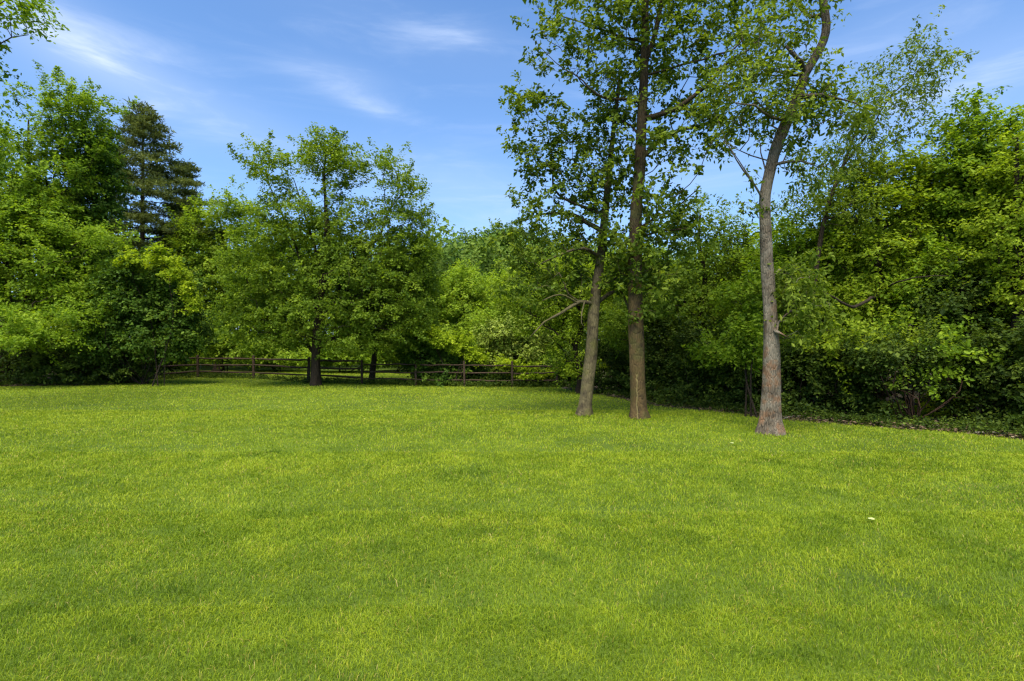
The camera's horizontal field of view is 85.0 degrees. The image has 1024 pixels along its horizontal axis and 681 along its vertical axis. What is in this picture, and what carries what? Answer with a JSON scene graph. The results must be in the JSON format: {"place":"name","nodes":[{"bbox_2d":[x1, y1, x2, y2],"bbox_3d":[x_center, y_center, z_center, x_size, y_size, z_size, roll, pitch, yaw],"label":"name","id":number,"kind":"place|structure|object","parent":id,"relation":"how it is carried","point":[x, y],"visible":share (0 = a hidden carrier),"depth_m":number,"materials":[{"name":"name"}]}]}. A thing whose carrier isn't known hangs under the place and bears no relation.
{"place":"outdoors","nodes":[
{"label":"outdoors","id":0,"kind":"place"},
{"bbox_2d":[12,369,152,385],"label":"forest floor","id":1,"kind":"structure","parent":0,"point":[72,385],"depth_m":27.86,"materials":[{"name":"green plant"}]},
{"bbox_2d":[0,59,139,379],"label":"maple tree","id":2,"kind":"object","parent":1,"relation":"on","point":[30,180],"visible":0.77,"depth_m":25.75,"materials":[{"name":"green plant"}]},
{"bbox_2d":[0,187,140,381],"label":"maple tree","id":3,"kind":"object","parent":1,"relation":"on","point":[44,318],"visible":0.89,"depth_m":24.60,"materials":[{"name":"green plant"}]},
{"bbox_2d":[0,350,154,385],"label":"shrub","id":4,"kind":"object","parent":1,"relation":"on","point":[34,375],"visible":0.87,"depth_m":24.77,"materials":[{"name":"green plant"}]},
{"bbox_2d":[0,328,165,382],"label":"shrub","id":5,"kind":"object","parent":1,"relation":"on","point":[61,356],"visible":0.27,"depth_m":25.39,"materials":[{"name":"green plant"}]},
{"bbox_2d":[31,115,141,380],"bbox_3d":[-21.143,-4.498,27.599,4.593,13.302,3.736,0,0,0],"label":"ivy covered tree","id":6,"kind":"object","parent":1,"relation":"on","point":[101,205],"visible":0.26,"depth_m":27.07,"materials":[{"name":"green plant"}]},
{"bbox_2d":[93,97,232,295],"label":"pine tree","id":7,"kind":"object","parent":1,"relation":"on","point":[143,125],"visible":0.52,"depth_m":35.40,"materials":[{"name":"green plant"}]},
{"bbox_2d":[0,353,1023,680],"bbox_3d":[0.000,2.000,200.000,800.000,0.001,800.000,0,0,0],"label":"ground","id":8,"kind":"structure","parent":0,"point":[606,407],"depth_m":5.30,"materials":[{"name":"green plant"}]},
{"bbox_2d":[0,0,70,172],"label":"maple tree","id":9,"kind":"object","parent":8,"relation":"on","point":[25,7],"visible":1,"depth_m":15.17,"materials":[{"name":"green plant"}]},
{"bbox_2d":[57,244,223,384],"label":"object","id":10,"kind":"object","parent":8,"relation":"on","point":[133,331],"visible":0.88,"depth_m":24.71,"materials":[{"name":"green plant"}]},
{"bbox_2d":[112,238,204,385],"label":"tree","id":11,"kind":"object","parent":8,"relation":"on","point":[187,287],"visible":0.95,"depth_m":24.44,"materials":[{"name":"green plant"}]},
{"bbox_2d":[138,157,218,368],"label":"pine tree","id":12,"kind":"object","parent":8,"relation":"on","point":[197,169],"visible":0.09,"depth_m":38.35,"materials":[{"name":"green plant"}]},
{"bbox_2d":[138,334,221,372],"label":"shrub","id":13,"kind":"object","parent":8,"relation":"on","point":[191,361],"visible":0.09,"depth_m":32.61,"materials":[{"name":"green plant"}]},
{"bbox_2d":[162,174,283,370],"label":"broadleaf tree","id":14,"kind":"object","parent":8,"relation":"on","point":[201,259],"visible":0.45,"depth_m":35.08,"materials":[{"name":"green plant"}]},
{"bbox_2d":[191,308,256,375],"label":"shrub","id":15,"kind":"object","parent":8,"relation":"on","point":[222,349],"visible":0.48,"depth_m":31.01,"materials":[{"name":"green plant"}]},
{"bbox_2d":[187,306,338,354],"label":"shrub","id":16,"kind":"object","parent":8,"relation":"on","point":[294,324],"visible":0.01,"depth_m":42.35,"materials":[{"name":"green plant"}]},
{"bbox_2d":[229,326,310,371],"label":"shrub","id":17,"kind":"object","parent":8,"relation":"on","point":[277,355],"visible":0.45,"depth_m":34.91,"materials":[{"name":"green plant"}]},
{"bbox_2d":[227,208,414,368],"bbox_3d":[-13.211,-3.676,39.742,16.976,11.639,8.608,0,0,0],"label":"broadleaf tree","id":18,"kind":"object","parent":8,"relation":"on","point":[292,244],"visible":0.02,"depth_m":39.27,"materials":[{"name":"green plant"}]},
{"bbox_2d":[205,122,445,385],"bbox_3d":[-8.046,-3.679,24.767,10.218,11.597,5.104,0,0,0],"label":"shade tree","id":19,"kind":"object","parent":8,"relation":"on","point":[309,292],"visible":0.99,"depth_m":23.95,"materials":[{"name":"green plant"}]},
{"bbox_2d":[133,355,557,386],"bbox_3d":[-8.708,1.490,27.016,22.230,1.420,2.160,0,0,16],"label":"rail fence","id":20,"kind":"object","parent":8,"relation":"on","point":[253,364],"visible":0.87,"depth_m":25.72,"materials":[{"name":"brown wood"}]},
{"bbox_2d":[298,330,395,372],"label":"shrub","id":21,"kind":"object","parent":8,"relation":"on","point":[365,357],"visible":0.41,"depth_m":34.09,"materials":[{"name":"green plant"}]},
{"bbox_2d":[338,221,457,382],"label":"round tree","id":22,"kind":"object","parent":8,"relation":"on","point":[373,361],"visible":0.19,"depth_m":25.85,"materials":[{"name":"green plant"}]},
{"bbox_2d":[362,326,461,371],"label":"shrub","id":23,"kind":"object","parent":8,"relation":"on","point":[394,359],"visible":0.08,"depth_m":35.13,"materials":[{"name":"green plant"}]},
{"bbox_2d":[1,214,879,366],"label":"woods","id":24,"kind":"object","parent":8,"relation":"on","point":[451,253],"visible":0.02,"depth_m":49.66,"materials":[{"name":"green plant"}]},
{"bbox_2d":[404,261,476,347],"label":"broadleaf tree","id":25,"kind":"object","parent":8,"relation":"on","point":[444,315],"visible":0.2,"depth_m":36.07,"materials":[{"name":"green plant"}]},
{"bbox_2d":[390,329,499,386],"bbox_3d":[-3.047,0.672,25.491,5.055,3.238,3.307,0,0,0],"label":"vine thicket","id":26,"kind":"object","parent":8,"relation":"on","point":[429,355],"visible":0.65,"depth_m":24.89,"materials":[{"name":"green plant"}]},
{"bbox_2d":[401,315,491,384],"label":"tree","id":27,"kind":"object","parent":8,"relation":"on","point":[440,341],"visible":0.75,"depth_m":24.37,"materials":[{"name":"green plant"}]},
{"bbox_2d":[432,241,478,270],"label":"distant tree","id":28,"kind":"object","parent":8,"relation":"on","point":[445,243],"visible":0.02,"depth_m":64.73,"materials":[{"name":"green plant"}]},
{"bbox_2d":[437,258,499,337],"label":"broadleaf tree","id":29,"kind":"object","parent":8,"relation":"on","point":[473,286],"visible":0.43,"depth_m":37.07,"materials":[{"name":"green plant"}]},
{"bbox_2d":[450,228,504,270],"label":"distant tree","id":30,"kind":"object","parent":8,"relation":"on","point":[467,237],"visible":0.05,"depth_m":68.56,"materials":[{"name":"green plant"}]},
{"bbox_2d":[469,259,513,314],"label":"broadleaf tree","id":31,"kind":"object","parent":8,"relation":"on","point":[499,279],"visible":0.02,"depth_m":39.61,"materials":[{"name":"green plant"}]},
{"bbox_2d":[469,217,532,279],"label":"distant tree","id":32,"kind":"object","parent":8,"relation":"on","point":[493,229],"visible":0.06,"depth_m":66.71,"materials":[{"name":"green plant"}]},
{"bbox_2d":[13,269,1000,403],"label":"undergrowth","id":33,"kind":"object","parent":8,"relation":"on","point":[903,399],"visible":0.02,"depth_m":18.61,"materials":[{"name":"green plant"}]},
{"bbox_2d":[0,370,1023,437],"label":"weeds","id":34,"kind":"object","parent":8,"relation":"on","point":[962,425],"visible":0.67,"depth_m":16.28,"materials":[{"name":"green plant"}]},
{"bbox_2d":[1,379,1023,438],"bbox_3d":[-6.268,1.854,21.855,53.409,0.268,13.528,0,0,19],"label":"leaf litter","id":35,"kind":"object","parent":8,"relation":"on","point":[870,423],"visible":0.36,"depth_m":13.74,"materials":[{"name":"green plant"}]},
{"bbox_2d":[472,309,553,379],"bbox_3d":[0.130,0.312,25.995,4.018,3.859,2.660,0,0,0],"label":"shrub","id":36,"kind":"object","parent":8,"relation":"on","point":[501,341],"visible":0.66,"depth_m":25.48,"materials":[{"name":"green plant"}]},
{"bbox_2d":[460,272,584,368],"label":"broadleaf tree","id":37,"kind":"object","parent":8,"relation":"on","point":[479,319],"visible":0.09,"depth_m":32.20,"materials":[{"name":"green plant"}]},
{"bbox_2d":[493,353,575,383],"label":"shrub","id":38,"kind":"object","parent":8,"relation":"on","point":[531,376],"visible":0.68,"depth_m":24.33,"materials":[{"name":"green plant"}]},
{"bbox_2d":[469,345,603,386],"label":"shrub","id":39,"kind":"object","parent":8,"relation":"on","point":[500,377],"visible":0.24,"depth_m":24.69,"materials":[{"name":"green plant"}]},
{"bbox_2d":[509,230,569,253],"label":"distant tree","id":40,"kind":"object","parent":8,"relation":"on","point":[543,243],"visible":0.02,"depth_m":65.19,"materials":[{"name":"green plant"}]},
{"bbox_2d":[506,252,587,360],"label":"broadleaf tree","id":41,"kind":"object","parent":8,"relation":"on","point":[559,290],"visible":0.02,"depth_m":37.30,"materials":[{"name":"green plant"}]},
{"bbox_2d":[486,241,622,393],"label":"spreading tree","id":42,"kind":"object","parent":8,"relation":"on","point":[558,324],"visible":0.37,"depth_m":20.98,"materials":[{"name":"green plant"}]},
{"bbox_2d":[477,68,653,416],"bbox_3d":[1.448,-2.570,14.840,4.756,9.443,2.567,0,0,0],"label":"leaning tree","id":43,"kind":"object","parent":8,"relation":"on","point":[575,275],"visible":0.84,"depth_m":14.73,"materials":[{"name":"green plant"}]},
{"bbox_2d":[510,0,786,419],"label":"tall tree","id":44,"kind":"object","parent":8,"relation":"on","point":[638,241],"visible":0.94,"depth_m":14.18,"materials":[{"name":"green plant"}]},
{"bbox_2d":[717,311,762,417],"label":"tree","id":45,"kind":"object","parent":8,"relation":"on","point":[735,348],"visible":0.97,"depth_m":14.47,"materials":[{"name":"green plant"}]},
{"bbox_2d":[694,0,888,435],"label":"tree","id":46,"kind":"object","parent":8,"relation":"on","point":[770,421],"visible":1,"depth_m":11.91,"materials":[{"name":"plant"}]},
{"bbox_2d":[0,0,1023,335],"label":"sky","id":47,"kind":"structure","parent":0,"point":[428,74],"materials":[{"name":"blue"}]},
{"bbox_2d":[562,370,1023,439],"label":"forest floor","id":48,"kind":"structure","parent":0,"point":[916,393],"depth_m":16.04,"materials":[{"name":"green plant"}]},
{"bbox_2d":[571,330,653,394],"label":"shrub","id":49,"kind":"object","parent":48,"relation":"on","point":[618,365],"visible":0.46,"depth_m":20.89,"materials":[{"name":"green plant"}]},
{"bbox_2d":[564,244,706,357],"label":"broadleaf tree","id":50,"kind":"object","parent":48,"relation":"on","point":[659,248],"visible":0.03,"depth_m":25.31,"materials":[{"name":"green plant"}]},
{"bbox_2d":[565,236,708,369],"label":"broadleaf tree","id":51,"kind":"object","parent":48,"relation":"on","point":[627,252],"visible":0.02,"depth_m":36.24,"materials":[{"name":"green plant"}]},
{"bbox_2d":[616,310,704,398],"bbox_3d":[5.205,0.480,19.157,3.110,3.255,2.521,0,0,0],"label":"shrub","id":52,"kind":"object","parent":48,"relation":"on","point":[656,371],"visible":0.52,"depth_m":18.74,"materials":[{"name":"green plant"}]},
{"bbox_2d":[598,185,760,387],"bbox_3d":[5.979,-1.632,19.378,6.386,7.520,3.487,0,0,0],"label":"broadleaf tree","id":53,"kind":"object","parent":48,"relation":"on","point":[700,304],"visible":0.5,"depth_m":19.03,"materials":[{"name":"green plant"}]},
{"bbox_2d":[647,313,741,406],"bbox_3d":[6.040,0.699,17.736,3.437,3.195,2.454,0,0,0],"label":"shrub","id":54,"kind":"object","parent":48,"relation":"on","point":[699,377],"visible":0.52,"depth_m":17.45,"materials":[{"name":"green plant"}]},
{"bbox_2d":[661,254,747,378],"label":"broadleaf tree","id":55,"kind":"object","parent":48,"relation":"on","point":[697,296],"depth_m":24.59,"materials":[{"name":"green plant"}]},
{"bbox_2d":[689,315,789,411],"bbox_3d":[6.750,0.775,16.445,2.899,3.114,2.313,0,0,0],"label":"shrub","id":56,"kind":"object","parent":48,"relation":"on","point":[734,395],"visible":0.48,"depth_m":16.10,"materials":[{"name":"green plant"}]},
{"bbox_2d":[727,220,809,344],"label":"broadleaf tree","id":57,"kind":"object","parent":48,"relation":"on","point":[757,249],"depth_m":23.69,"materials":[{"name":"green plant"}]},
{"bbox_2d":[681,195,877,379],"bbox_3d":[8.019,-1.142,16.483,5.898,6.530,4.056,0,0,0],"label":"maple tree","id":58,"kind":"object","parent":48,"relation":"on","point":[801,246],"visible":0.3,"depth_m":16.57,"materials":[{"name":"green plant"}]},
{"bbox_2d":[747,328,875,416],"bbox_3d":[7.957,1.013,15.127,2.965,2.883,2.423,0,0,0],"label":"shrub","id":59,"kind":"object","parent":48,"relation":"on","point":[812,397],"visible":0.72,"depth_m":14.81,"materials":[{"name":"green plant"}]},
{"bbox_2d":[774,205,900,337],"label":"broadleaf tree","id":60,"kind":"object","parent":48,"relation":"on","point":[826,253],"visible":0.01,"depth_m":22.44,"materials":[{"name":"green plant"}]},
{"bbox_2d":[814,323,904,416],"bbox_3d":[9.080,0.905,15.036,2.035,2.847,2.122,0,0,0],"label":"shrub","id":61,"kind":"object","parent":48,"relation":"on","point":[854,385],"visible":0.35,"depth_m":14.59,"materials":[{"name":"green plant"}]},
{"bbox_2d":[771,4,978,393],"bbox_3d":[10.189,-3.607,15.880,5.795,11.482,2.574,0,0,0],"label":"sparse tree","id":62,"kind":"object","parent":48,"relation":"on","point":[849,151],"visible":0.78,"depth_m":15.69,"materials":[{"name":"green plant"}]},
{"bbox_2d":[787,132,968,398],"bbox_3d":[10.046,-1.869,15.746,6.342,8.016,4.189,0,0,-36],"label":"broadleaf tree","id":63,"kind":"object","parent":48,"relation":"on","point":[897,194],"visible":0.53,"depth_m":15.56,"materials":[{"name":"green plant"}]},
{"bbox_2d":[847,209,927,391],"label":"broadleaf tree","id":64,"kind":"object","parent":48,"relation":"on","point":[884,222],"visible":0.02,"depth_m":21.43,"materials":[{"name":"green plant"}]},
{"bbox_2d":[858,383,980,417],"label":"shrub","id":65,"kind":"object","parent":48,"relation":"on","point":[928,408],"visible":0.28,"depth_m":14.87,"materials":[{"name":"green plant"}]},
{"bbox_2d":[837,317,1007,422],"bbox_3d":[9.715,0.738,13.640,3.702,2.661,1.765,0,0,0],"label":"bush","id":66,"kind":"object","parent":48,"relation":"on","point":[896,354],"visible":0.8,"depth_m":13.37,"materials":[{"name":"green plant"}]},
{"bbox_2d":[839,223,1023,414],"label":"maple tree","id":67,"kind":"object","parent":48,"relation":"on","point":[954,329],"visible":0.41,"depth_m":14.47,"materials":[{"name":"green plant"}]},
{"bbox_2d":[871,181,1012,289],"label":"broadleaf tree","id":68,"kind":"object","parent":48,"relation":"on","point":[914,228],"depth_m":20.65,"materials":[{"name":"green plant"}]},
{"bbox_2d":[892,250,1020,415],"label":"dark tree","id":69,"kind":"object","parent":48,"relation":"on","point":[961,309],"visible":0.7,"depth_m":14.25,"materials":[{"name":"green plant"}]},
{"bbox_2d":[898,82,1023,412],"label":"maple tree","id":70,"kind":"object","parent":48,"relation":"on","point":[977,151],"visible":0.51,"depth_m":15.05,"materials":[{"name":"green plant"}]},
{"bbox_2d":[940,313,1023,425],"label":"shrub","id":71,"kind":"object","parent":48,"relation":"on","point":[992,389],"visible":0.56,"depth_m":12.99,"materials":[{"name":"green plant"}]},
{"bbox_2d":[942,105,1023,334],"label":"broadleaf tree","id":72,"kind":"object","parent":48,"relation":"on","point":[1013,240],"visible":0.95,"depth_m":13.76,"materials":[{"name":"green plant"}]},
{"bbox_2d":[981,314,1023,429],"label":"shrub","id":73,"kind":"object","parent":48,"relation":"on","point":[1015,417],"visible":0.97,"depth_m":12.10,"materials":[{"name":"green plant"}]}
]}

